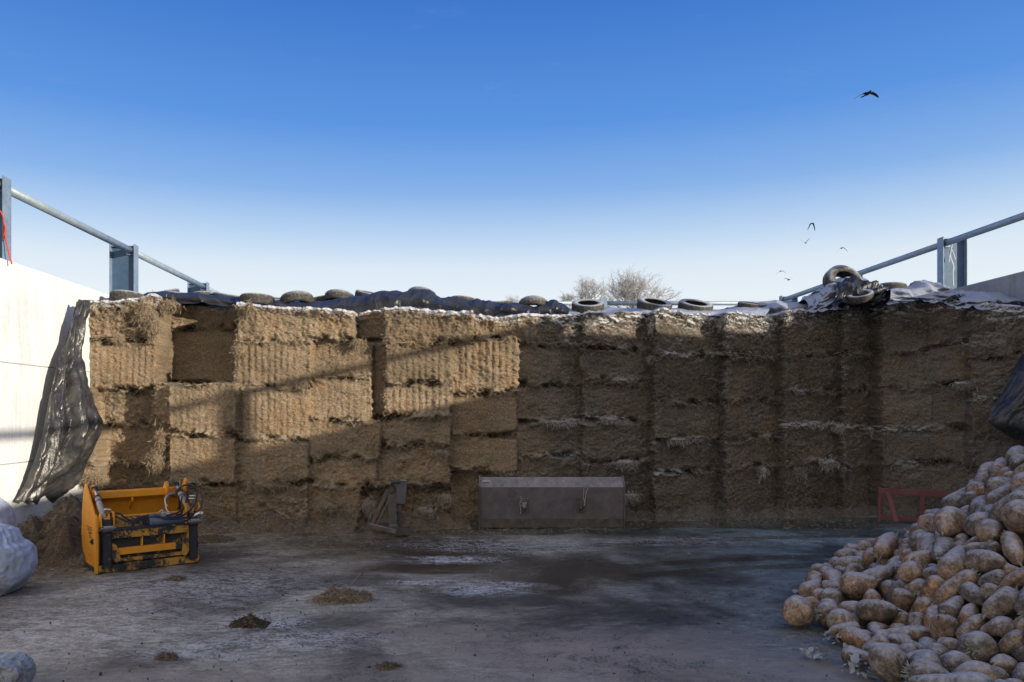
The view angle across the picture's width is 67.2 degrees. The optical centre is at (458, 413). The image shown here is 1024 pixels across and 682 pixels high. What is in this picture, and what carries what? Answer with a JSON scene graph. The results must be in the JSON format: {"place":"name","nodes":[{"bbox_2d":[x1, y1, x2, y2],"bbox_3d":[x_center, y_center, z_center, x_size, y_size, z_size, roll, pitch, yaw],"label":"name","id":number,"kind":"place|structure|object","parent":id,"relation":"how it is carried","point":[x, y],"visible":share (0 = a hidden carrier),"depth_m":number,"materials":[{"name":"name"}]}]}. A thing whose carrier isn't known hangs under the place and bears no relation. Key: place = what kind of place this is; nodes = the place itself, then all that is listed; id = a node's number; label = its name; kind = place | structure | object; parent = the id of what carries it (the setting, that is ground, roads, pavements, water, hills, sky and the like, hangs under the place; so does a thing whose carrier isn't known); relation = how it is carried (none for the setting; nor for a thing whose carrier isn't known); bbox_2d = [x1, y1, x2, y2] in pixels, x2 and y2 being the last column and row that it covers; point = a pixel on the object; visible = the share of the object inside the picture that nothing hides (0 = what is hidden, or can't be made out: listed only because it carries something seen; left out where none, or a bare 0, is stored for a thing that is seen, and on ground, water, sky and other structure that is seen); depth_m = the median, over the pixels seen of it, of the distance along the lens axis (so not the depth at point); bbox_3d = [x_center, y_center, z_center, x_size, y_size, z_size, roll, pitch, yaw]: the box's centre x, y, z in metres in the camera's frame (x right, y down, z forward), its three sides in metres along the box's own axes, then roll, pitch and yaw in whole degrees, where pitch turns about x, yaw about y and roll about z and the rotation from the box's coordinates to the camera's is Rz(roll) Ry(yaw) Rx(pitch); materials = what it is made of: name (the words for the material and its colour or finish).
{"place":"outdoors","nodes":[
{"label":"outdoors","id":0,"kind":"place"},
{"bbox_2d":[0,515,916,681],"bbox_3d":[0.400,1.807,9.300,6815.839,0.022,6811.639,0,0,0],"label":"ground","id":1,"kind":"structure","parent":0,"point":[91,606],"depth_m":7.08,"materials":[{"name":"concrete"}]},
{"bbox_2d":[0,651,35,681],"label":"plastic bundle","id":2,"kind":"object","parent":1,"relation":"on","point":[17,666],"visible":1,"depth_m":4.94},
{"bbox_2d":[0,523,37,595],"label":"bulk bag","id":3,"kind":"object","parent":1,"relation":"on","point":[18,557],"visible":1,"depth_m":7.64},
{"bbox_2d":[0,258,108,525],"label":"concrete wall","id":4,"kind":"structure","parent":1,"relation":"on","point":[37,308],"depth_m":10.77,"materials":[{"name":"concrete"}]},
{"bbox_2d":[14,299,103,504],"bbox_3d":[-5.733,-0.176,11.173,0.897,3.197,1.499,0,0,-12],"label":"plastic sheet","id":5,"kind":"object","parent":4,"relation":"hanging from","point":[73,427],"visible":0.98,"depth_m":11.23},
{"bbox_2d":[0,175,219,293],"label":"railing","id":6,"kind":"object","parent":4,"relation":"on","point":[123,266],"visible":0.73,"depth_m":14.36,"materials":[{"name":"grey metal"}]},
{"bbox_2d":[18,492,90,580],"bbox_3d":[-5.228,1.429,10.139,2.872,0.800,4.045,0,0,-21],"label":"silage heap","id":7,"kind":"object","parent":1,"relation":"on","point":[54,536],"visible":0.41,"depth_m":9.40,"materials":[{"name":"plant"}]},
{"bbox_2d":[0,497,17,527],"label":"bulk bag","id":8,"kind":"object","parent":7,"relation":"on","point":[8,516],"visible":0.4,"depth_m":8.88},
{"bbox_2d":[82,478,202,573],"bbox_3d":[-3.816,1.301,9.263,1.244,0.998,0.916,0,0,-38],"label":"silage grab","id":9,"kind":"object","parent":1,"relation":"on","point":[129,529],"visible":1,"depth_m":9.06,"materials":[{"name":"yellow metal"}]},
{"bbox_2d":[198,533,239,544],"bbox_3d":[-3.518,1.756,10.860,1.036,0.132,0.752,0,0,0],"label":"silage heap","id":10,"kind":"object","parent":1,"relation":"on","point":[210,538],"visible":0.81,"depth_m":10.79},
{"bbox_2d":[228,612,273,628],"bbox_3d":[-1.790,1.753,6.539,0.412,0.114,0.312,0,0,0],"label":"muck clump","id":11,"kind":"object","parent":1,"relation":"on","point":[250,621],"visible":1,"depth_m":6.52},
{"bbox_2d":[296,573,377,605],"bbox_3d":[-1.106,1.701,7.406,0.824,0.246,0.536,0,0,22],"label":"straw clump","id":12,"kind":"object","parent":1,"relation":"on","point":[336,595],"visible":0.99,"depth_m":7.35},
{"bbox_2d":[368,479,446,535],"bbox_3d":[-0.836,1.384,11.373,1.258,0.802,0.502,0,0,31],"label":"hitch frame","id":13,"kind":"object","parent":1,"relation":"on","point":[396,497],"visible":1,"depth_m":11.47,"materials":[{"name":"metal"}]},
{"bbox_2d":[10,534,880,681],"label":"grit","id":14,"kind":"object","parent":1,"relation":"on","point":[369,666],"visible":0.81,"depth_m":6.90,"materials":[{"name":"gravel"}]},
{"bbox_2d":[23,500,940,623],"bbox_3d":[1.726,1.656,10.352,15.368,0.546,6.732,0,0,-4],"label":"loose silage","id":15,"kind":"object","parent":1,"relation":"on","point":[343,522],"visible":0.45,"depth_m":12.18,"materials":[{"name":"plant"}]},
{"bbox_2d":[78,289,1023,521],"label":"silage clamp","id":16,"kind":"object","parent":1,"relation":"on","point":[241,409],"visible":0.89,"depth_m":12.70,"materials":[{"name":"plant"}]},
{"bbox_2d":[109,290,142,300],"bbox_3d":[-5.577,-1.934,12.950,0.580,0.177,0.580,3,-6,0],"label":"tyre","id":17,"kind":"object","parent":16,"relation":"on","point":[114,295],"visible":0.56,"depth_m":12.70,"materials":[{"name":"rubber"}]},
{"bbox_2d":[98,291,238,308],"bbox_3d":[-5.314,-1.909,13.668,3.398,0.332,1.874,0,0,0],"label":"plastic sheet","id":18,"kind":"object","parent":16,"relation":"on","point":[193,298],"visible":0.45,"depth_m":12.85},
{"bbox_2d":[236,289,450,314],"bbox_3d":[-2.148,-1.860,13.494,4.036,0.493,1.819,0,0,0],"label":"plastic sheet","id":19,"kind":"object","parent":16,"relation":"on","point":[415,298],"visible":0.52,"depth_m":12.72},
{"bbox_2d":[239,293,274,304],"bbox_3d":[-3.401,-1.899,12.950,0.573,0.175,0.573,1,-3,0],"label":"tyre","id":20,"kind":"object","parent":19,"relation":"on","point":[260,298],"visible":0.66,"depth_m":12.71,"materials":[{"name":"rubber"}]},
{"bbox_2d":[280,290,313,302],"bbox_3d":[-2.739,-1.898,13.000,0.561,0.171,0.561,-8,-14,0],"label":"tyre","id":21,"kind":"object","parent":19,"relation":"on","point":[296,296],"visible":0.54,"depth_m":12.77,"materials":[{"name":"rubber"}]},
{"bbox_2d":[440,297,569,316],"bbox_3d":[0.824,-1.791,13.669,2.539,0.411,1.869,0,0,0],"label":"plastic sheet","id":22,"kind":"object","parent":16,"relation":"on","point":[477,306],"visible":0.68,"depth_m":12.84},
{"bbox_2d":[559,306,768,315],"bbox_3d":[4.360,-1.804,15.396,5.373,0.251,4.209,0,0,0],"label":"plastic sheet","id":23,"kind":"object","parent":16,"relation":"on","point":[762,311],"visible":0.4,"depth_m":13.49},
{"bbox_2d":[571,299,603,312],"bbox_3d":[2.285,-1.886,13.600,0.573,0.175,0.573,-1,22,0],"label":"tyre","id":24,"kind":"object","parent":23,"relation":"on","point":[581,305],"visible":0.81,"depth_m":13.45,"materials":[{"name":"rubber"}]},
{"bbox_2d":[636,297,671,309],"bbox_3d":[3.489,-1.918,13.700,0.617,0.188,0.617,7,23,0],"label":"tyre","id":25,"kind":"object","parent":23,"relation":"on","point":[650,303],"visible":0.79,"depth_m":13.57,"materials":[{"name":"rubber"}]},
{"bbox_2d":[678,299,712,310],"bbox_3d":[4.250,-1.904,13.800,0.611,0.186,0.611,6,22,0],"label":"tyre","id":26,"kind":"object","parent":23,"relation":"on","point":[694,304],"visible":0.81,"depth_m":13.66,"materials":[{"name":"rubber"}]},
{"bbox_2d":[725,300,807,314],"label":"plastic sheet","id":27,"kind":"object","parent":16,"relation":"on","point":[776,306],"visible":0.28,"depth_m":13.83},
{"bbox_2d":[799,277,889,312],"bbox_3d":[7.473,-2.111,14.280,2.868,0.739,1.916,0,0,0],"label":"plastic sheet","id":28,"kind":"object","parent":16,"relation":"on","point":[822,299],"visible":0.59,"depth_m":13.49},
{"bbox_2d":[822,265,861,285],"bbox_3d":[7.119,-2.386,14.200,0.760,0.760,0.232,7,-25,-9],"label":"tyre","id":29,"kind":"object","parent":28,"relation":"on","point":[834,272],"visible":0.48,"depth_m":14.20,"materials":[{"name":"rubber"}]},
{"bbox_2d":[832,275,890,306],"bbox_3d":[7.212,-2.146,13.713,1.518,0.638,1.049,0,0,0],"label":"plastic sheet","id":30,"kind":"object","parent":16,"relation":"on","point":[853,285],"visible":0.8,"depth_m":13.37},
{"bbox_2d":[885,280,1007,305],"bbox_3d":[9.044,-1.994,13.328,3.854,0.647,1.220,0,0,0],"label":"plastic sheet","id":31,"kind":"object","parent":16,"relation":"on","point":[924,291],"visible":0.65,"depth_m":12.89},
{"bbox_2d":[954,290,1023,309],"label":"plastic sheet","id":32,"kind":"object","parent":16,"relation":"on","point":[974,299],"visible":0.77,"depth_m":12.61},
{"bbox_2d":[479,476,624,527],"bbox_3d":[1.469,1.393,12.287,2.288,0.814,0.585,0,0,0],"label":"loader bucket","id":33,"kind":"object","parent":1,"relation":"on","point":[552,502],"visible":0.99,"depth_m":12.11,"materials":[{"name":"metal"}]},
{"bbox_2d":[574,276,610,299],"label":"bare tree","id":34,"kind":"object","parent":1,"relation":"on","point":[584,285],"visible":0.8,"depth_m":77.49,"materials":[{"name":"brown plant"}]},
{"bbox_2d":[597,265,683,307],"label":"bare tree","id":35,"kind":"object","parent":1,"relation":"on","point":[627,290],"visible":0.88,"depth_m":79.30,"materials":[{"name":"brown plant"}]},
{"bbox_2d":[781,595,813,625],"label":"fodder beet","id":36,"kind":"object","parent":1,"relation":"on","point":[797,610],"visible":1,"depth_m":6.38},
{"bbox_2d":[798,577,822,597],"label":"fodder beet","id":37,"kind":"object","parent":1,"relation":"on","point":[806,589],"visible":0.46,"depth_m":7.33,"materials":[{"name":"beige plant"}]},
{"bbox_2d":[814,602,838,627],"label":"fodder beet","id":38,"kind":"object","parent":1,"relation":"on","point":[822,610],"visible":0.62,"depth_m":6.41,"materials":[{"name":"beige plant"}]},
{"bbox_2d":[818,588,846,603],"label":"fodder beet","id":39,"kind":"object","parent":1,"relation":"on","point":[838,596],"visible":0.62,"depth_m":6.85,"materials":[{"name":"beige plant"}]},
{"bbox_2d":[826,608,858,628],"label":"fodder beet","id":40,"kind":"object","parent":1,"relation":"on","point":[837,616],"visible":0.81,"depth_m":6.19,"materials":[{"name":"beige plant"}]},
{"bbox_2d":[838,625,871,647],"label":"fodder beet","id":41,"kind":"object","parent":1,"relation":"on","point":[854,636],"visible":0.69,"depth_m":5.81,"materials":[{"name":"beige plant"}]},
{"bbox_2d":[841,645,868,666],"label":"fodder beet","id":42,"kind":"object","parent":1,"relation":"on","point":[847,650],"visible":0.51,"depth_m":5.42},
{"bbox_2d":[841,653,877,678],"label":"frosted leaves","id":43,"kind":"object","parent":1,"relation":"on","point":[853,663],"visible":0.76,"depth_m":5.25,"materials":[{"name":"grey plant"}]},
{"bbox_2d":[852,612,869,628],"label":"fodder beet","id":44,"kind":"object","parent":1,"relation":"on","point":[863,624],"visible":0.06,"depth_m":6.29,"materials":[{"name":"brown plant"}]},
{"bbox_2d":[851,599,903,622],"bbox_3d":[3.377,1.589,6.181,0.199,0.188,0.416,-3,-12,-33],"label":"fodder beet","id":45,"kind":"object","parent":44,"relation":"on","point":[875,610],"visible":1,"depth_m":6.12,"materials":[{"name":"beige plant"}]},
{"bbox_2d":[868,644,908,681],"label":"fodder beet","id":46,"kind":"object","parent":1,"relation":"on","point":[886,662],"visible":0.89,"depth_m":5.03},
{"bbox_2d":[888,588,916,612],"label":"fodder beet","id":47,"kind":"object","parent":1,"relation":"on","point":[902,599],"visible":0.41,"depth_m":6.24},
{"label":"fodder beet","id":48,"kind":"object","parent":47,"relation":"on","visible":0},
{"bbox_2d":[919,575,944,597],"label":"fodder beet","id":49,"kind":"object","parent":48,"relation":"on","point":[932,584],"visible":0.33,"depth_m":6.09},
{"bbox_2d":[936,543,966,580],"bbox_3d":[4.000,1.174,6.147,0.473,0.227,0.232,-34,4,-37],"label":"fodder beet","id":50,"kind":"object","parent":49,"relation":"on","point":[950,563],"visible":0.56,"depth_m":6.04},
{"bbox_2d":[964,536,979,544],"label":"fodder beet","id":51,"kind":"object","parent":50,"relation":"on","point":[973,539],"visible":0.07,"depth_m":6.23,"materials":[{"name":"beige plant"}]},
{"bbox_2d":[974,519,1005,543],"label":"fodder beet","id":52,"kind":"object","parent":51,"relation":"on","point":[987,529],"visible":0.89,"depth_m":6.04,"materials":[{"name":"beige plant"}]},
{"bbox_2d":[988,490,1023,523],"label":"fodder beet","id":53,"kind":"object","parent":52,"relation":"on","point":[996,509],"visible":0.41,"depth_m":6.10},
{"bbox_2d":[885,625,931,641],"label":"fodder beet","id":54,"kind":"object","parent":1,"relation":"on","point":[915,633],"visible":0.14,"depth_m":5.81,"materials":[{"name":"beige plant"}]},
{"bbox_2d":[923,604,938,627],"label":"fodder beet","id":55,"kind":"object","parent":54,"relation":"on","point":[931,611],"visible":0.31,"depth_m":5.86,"materials":[{"name":"beige plant"}]},
{"bbox_2d":[931,567,981,605],"bbox_3d":[3.826,1.365,5.941,0.157,0.485,0.164,32,19,-36],"label":"fodder beet","id":56,"kind":"object","parent":55,"relation":"on","point":[946,590],"visible":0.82,"depth_m":5.89,"materials":[{"name":"beige plant"}]},
{"bbox_2d":[961,549,1008,573],"bbox_3d":[4.030,1.133,5.852,0.199,0.188,0.416,11,-7,-10],"label":"fodder beet","id":57,"kind":"object","parent":56,"relation":"on","point":[983,561],"visible":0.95,"depth_m":5.80,"materials":[{"name":"beige plant"}]},
{"bbox_2d":[877,488,948,521],"bbox_3d":[7.393,1.507,12.662,1.115,0.586,0.600,0,0,-16],"label":"steel frame","id":58,"kind":"object","parent":1,"relation":"on","point":[889,492],"visible":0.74,"depth_m":12.53,"materials":[{"name":"red paint"}]},
{"bbox_2d":[900,658,949,679],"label":"fodder beet","id":59,"kind":"object","parent":1,"relation":"on","point":[919,666],"visible":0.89,"depth_m":4.87,"materials":[{"name":"beige plant"}]},
{"bbox_2d":[917,637,936,646],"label":"fodder beet","id":60,"kind":"object","parent":1,"relation":"on","point":[925,641],"visible":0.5,"depth_m":5.64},
{"bbox_2d":[929,614,959,640],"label":"fodder beet","id":61,"kind":"object","parent":60,"relation":"on","point":[943,625],"visible":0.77,"depth_m":5.61,"materials":[{"name":"beige plant"}]},
{"bbox_2d":[938,595,965,618],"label":"fodder beet","id":62,"kind":"object","parent":61,"relation":"on","point":[953,606],"visible":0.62,"depth_m":5.74,"materials":[{"name":"beige plant"}]},
{"bbox_2d":[958,582,985,605],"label":"fodder beet","id":63,"kind":"object","parent":62,"relation":"on","point":[968,592],"visible":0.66,"depth_m":5.71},
{"bbox_2d":[979,583,998,599],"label":"fodder beet","id":64,"kind":"object","parent":63,"relation":"on","point":[987,591],"visible":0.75,"depth_m":5.55,"materials":[{"name":"beige plant"}]},
{"bbox_2d":[998,566,1023,588],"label":"fodder beet","id":65,"kind":"object","parent":64,"relation":"on","point":[1013,579],"visible":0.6,"depth_m":5.47,"materials":[{"name":"beige plant"}]},
{"bbox_2d":[977,569,1006,586],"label":"fodder beet","id":66,"kind":"object","parent":63,"relation":"on","point":[996,576],"visible":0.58,"depth_m":5.63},
{"bbox_2d":[1001,564,1018,574],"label":"fodder beet","id":67,"kind":"object","parent":66,"relation":"on","point":[1007,569],"visible":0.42,"depth_m":5.64,"materials":[{"name":"beige plant"}]},
{"bbox_2d":[1000,530,1023,566],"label":"fodder beet","id":68,"kind":"object","parent":67,"relation":"on","point":[1012,546],"visible":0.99,"depth_m":5.72,"materials":[{"name":"beige plant"}]},
{"bbox_2d":[1000,499,1023,533],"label":"fodder beet","id":69,"kind":"object","parent":68,"relation":"on","point":[1012,515],"visible":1,"depth_m":5.84,"materials":[{"name":"beige plant"}]},
{"bbox_2d":[957,603,978,624],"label":"fodder beet","id":70,"kind":"object","parent":61,"relation":"on","point":[968,610],"visible":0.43,"depth_m":5.60,"materials":[{"name":"beige plant"}]},
{"bbox_2d":[936,637,957,650],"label":"fodder beet","id":71,"kind":"object","parent":1,"relation":"on","point":[948,643],"visible":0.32,"depth_m":5.43,"materials":[{"name":"beige plant"}]},
{"bbox_2d":[955,614,986,638],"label":"fodder beet","id":72,"kind":"object","parent":71,"relation":"on","point":[972,623],"visible":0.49,"depth_m":5.45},
{"bbox_2d":[982,585,1020,620],"bbox_3d":[3.832,1.350,5.403,0.357,0.195,0.195,-36,-25,5],"label":"fodder beet","id":73,"kind":"object","parent":72,"relation":"on","point":[1001,601],"visible":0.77,"depth_m":5.37,"materials":[{"name":"beige plant"}]},
{"bbox_2d":[905,671,995,681],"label":"fodder beet","id":74,"kind":"object","parent":1,"relation":"on","point":[965,676],"visible":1,"depth_m":4.56,"materials":[{"name":"beige plant"}]},
{"bbox_2d":[939,650,971,672],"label":"fodder beet","id":75,"kind":"object","parent":1,"relation":"on","point":[951,660],"visible":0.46,"depth_m":5.04,"materials":[{"name":"beige plant"}]},
{"bbox_2d":[956,630,1000,663],"bbox_3d":[3.571,1.615,5.274,0.352,0.246,0.258,0,0,-14],"label":"fodder beet","id":76,"kind":"object","parent":75,"relation":"on","point":[979,646],"visible":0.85,"depth_m":5.18,"materials":[{"name":"beige plant"}]},
{"bbox_2d":[980,616,1016,638],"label":"fodder beet","id":77,"kind":"object","parent":76,"relation":"on","point":[1000,627],"visible":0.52,"depth_m":5.28,"materials":[{"name":"beige plant"}]},
{"bbox_2d":[951,660,1002,679],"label":"fodder beet","id":78,"kind":"object","parent":1,"relation":"on","point":[981,667],"visible":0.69,"depth_m":4.83,"materials":[{"name":"beige plant"}]},
{"bbox_2d":[954,271,1023,300],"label":"concrete wall","id":79,"kind":"structure","parent":1,"relation":"on","point":[1011,285],"depth_m":13.09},
{"bbox_2d":[779,212,1023,301],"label":"railing","id":80,"kind":"object","parent":79,"relation":"on","point":[942,245],"visible":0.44,"depth_m":14.89,"materials":[{"name":"grey metal"}]},
{"bbox_2d":[988,354,1023,439],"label":"plastic sheet","id":81,"kind":"object","parent":79,"relation":"hanging from","point":[1006,415],"visible":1,"depth_m":11.85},
{"bbox_2d":[966,524,1023,662],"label":"root debris","id":82,"kind":"object","parent":1,"relation":"on","point":[1014,616],"visible":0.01,"depth_m":5.77,"materials":[{"name":"plant"}]},
{"bbox_2d":[907,529,927,550],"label":"fodder beet","id":83,"kind":"object","parent":82,"relation":"on","point":[914,537],"visible":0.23,"depth_m":7.39,"materials":[{"name":"beige plant"}]},
{"bbox_2d":[917,513,934,530],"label":"fodder beet","id":84,"kind":"object","parent":83,"relation":"on","point":[924,520],"visible":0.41,"depth_m":7.43,"materials":[{"name":"beige plant"}]},
{"bbox_2d":[929,508,938,513],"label":"fodder beet","id":85,"kind":"object","parent":84,"relation":"on","point":[933,511],"visible":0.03,"depth_m":7.76,"materials":[{"name":"beige plant"}]},
{"bbox_2d":[939,487,964,509],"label":"fodder beet","id":86,"kind":"object","parent":85,"relation":"on","point":[951,499],"visible":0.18,"depth_m":7.56,"materials":[{"name":"beige plant"}]},
{"bbox_2d":[984,476,1010,495],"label":"fodder beet","id":87,"kind":"object","parent":82,"relation":"on","point":[992,484],"visible":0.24,"depth_m":6.81,"materials":[{"name":"beige plant"}]},
{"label":"fodder beet","id":88,"kind":"object","parent":82,"relation":"on","visible":0},
{"bbox_2d":[901,550,936,568],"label":"fodder beet","id":89,"kind":"object","parent":88,"relation":"on","point":[923,558],"visible":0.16,"depth_m":6.67,"materials":[{"name":"beige plant"}]},
{"bbox_2d":[931,536,954,561],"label":"fodder beet","id":90,"kind":"object","parent":89,"relation":"on","point":[941,546],"visible":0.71,"depth_m":6.50,"materials":[{"name":"beige plant"}]},
{"bbox_2d":[933,506,968,537],"bbox_3d":[4.317,0.947,6.700,0.294,0.270,0.329,0,0,15],"label":"fodder beet","id":91,"kind":"object","parent":90,"relation":"on","point":[948,521],"visible":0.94,"depth_m":6.62,"materials":[{"name":"beige plant"}]},
{"bbox_2d":[954,533,969,542],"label":"fodder beet","id":92,"kind":"object","parent":90,"relation":"on","point":[964,537],"visible":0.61,"depth_m":6.48,"materials":[{"name":"beige plant"}]},
{"bbox_2d":[963,512,988,536],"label":"fodder beet","id":93,"kind":"object","parent":92,"relation":"on","point":[972,521],"visible":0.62,"depth_m":6.27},
{"bbox_2d":[973,500,985,512],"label":"fodder beet","id":94,"kind":"object","parent":93,"relation":"on","point":[979,506],"visible":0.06,"depth_m":6.63,"materials":[{"name":"beige plant"}]},
{"bbox_2d":[982,484,1011,507],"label":"fodder beet","id":95,"kind":"object","parent":94,"relation":"on","point":[994,496],"visible":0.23,"depth_m":6.49,"materials":[{"name":"beige plant"}]},
{"bbox_2d":[989,654,1018,676],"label":"fodder beet","id":96,"kind":"object","parent":1,"relation":"on","point":[1007,663],"visible":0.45,"depth_m":5.04,"materials":[{"name":"beige plant"}]},
{"bbox_2d":[998,629,1023,654],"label":"fodder beet","id":97,"kind":"object","parent":96,"relation":"on","point":[1010,642],"visible":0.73,"depth_m":5.13,"materials":[{"name":"beige plant"}]},
{"bbox_2d":[0,0,1023,309],"label":"sky","id":98,"kind":"structure","parent":0,"point":[493,150],"materials":[{"name":"blue"}]},
{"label":"fodder beet","id":99,"kind":"object","parent":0,"visible":0},
{"bbox_2d":[836,571,881,600],"bbox_3d":[3.557,1.551,6.881,0.284,0.260,0.314,0,0,-7],"label":"fodder beet","id":100,"kind":"object","parent":99,"relation":"on","point":[856,586],"visible":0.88,"depth_m":6.81,"materials":[{"name":"beige plant"}]},
{"bbox_2d":[861,564,894,590],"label":"fodder beet","id":101,"kind":"object","parent":99,"relation":"on","point":[884,572],"visible":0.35,"depth_m":6.99,"materials":[{"name":"beige plant"}]},
{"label":"fodder beet","id":102,"kind":"object","parent":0,"visible":0},
{"bbox_2d":[876,556,891,564],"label":"fodder beet","id":103,"kind":"object","parent":102,"relation":"on","point":[881,562],"visible":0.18,"depth_m":7.83,"materials":[{"name":"brown plant"}]},
{"bbox_2d":[873,532,898,559],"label":"fodder beet","id":104,"kind":"object","parent":103,"relation":"on","point":[885,545],"visible":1,"depth_m":7.75,"materials":[{"name":"beige plant"}]},
{"bbox_3d":[1.625,0.175,22.660,16.350,3.350,0.280,0,0,0],"label":"concrete wall","id":105,"kind":"object","parent":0,"visible":0},
{"bbox_2d":[493,298,762,307],"bbox_3d":[1.625,-2.413,22.297,15.470,1.825,0.234,0,0,0],"label":"railing","id":106,"kind":"object","parent":105,"relation":"on","point":[605,301],"visible":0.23,"depth_m":22.24,"materials":[{"name":"metal"}]},
{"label":"fodder beet","id":107,"kind":"object","parent":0,"visible":0},
{"bbox_2d":[897,560,923,583],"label":"fodder beet","id":108,"kind":"object","parent":107,"relation":"on","point":[908,572],"visible":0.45,"depth_m":6.41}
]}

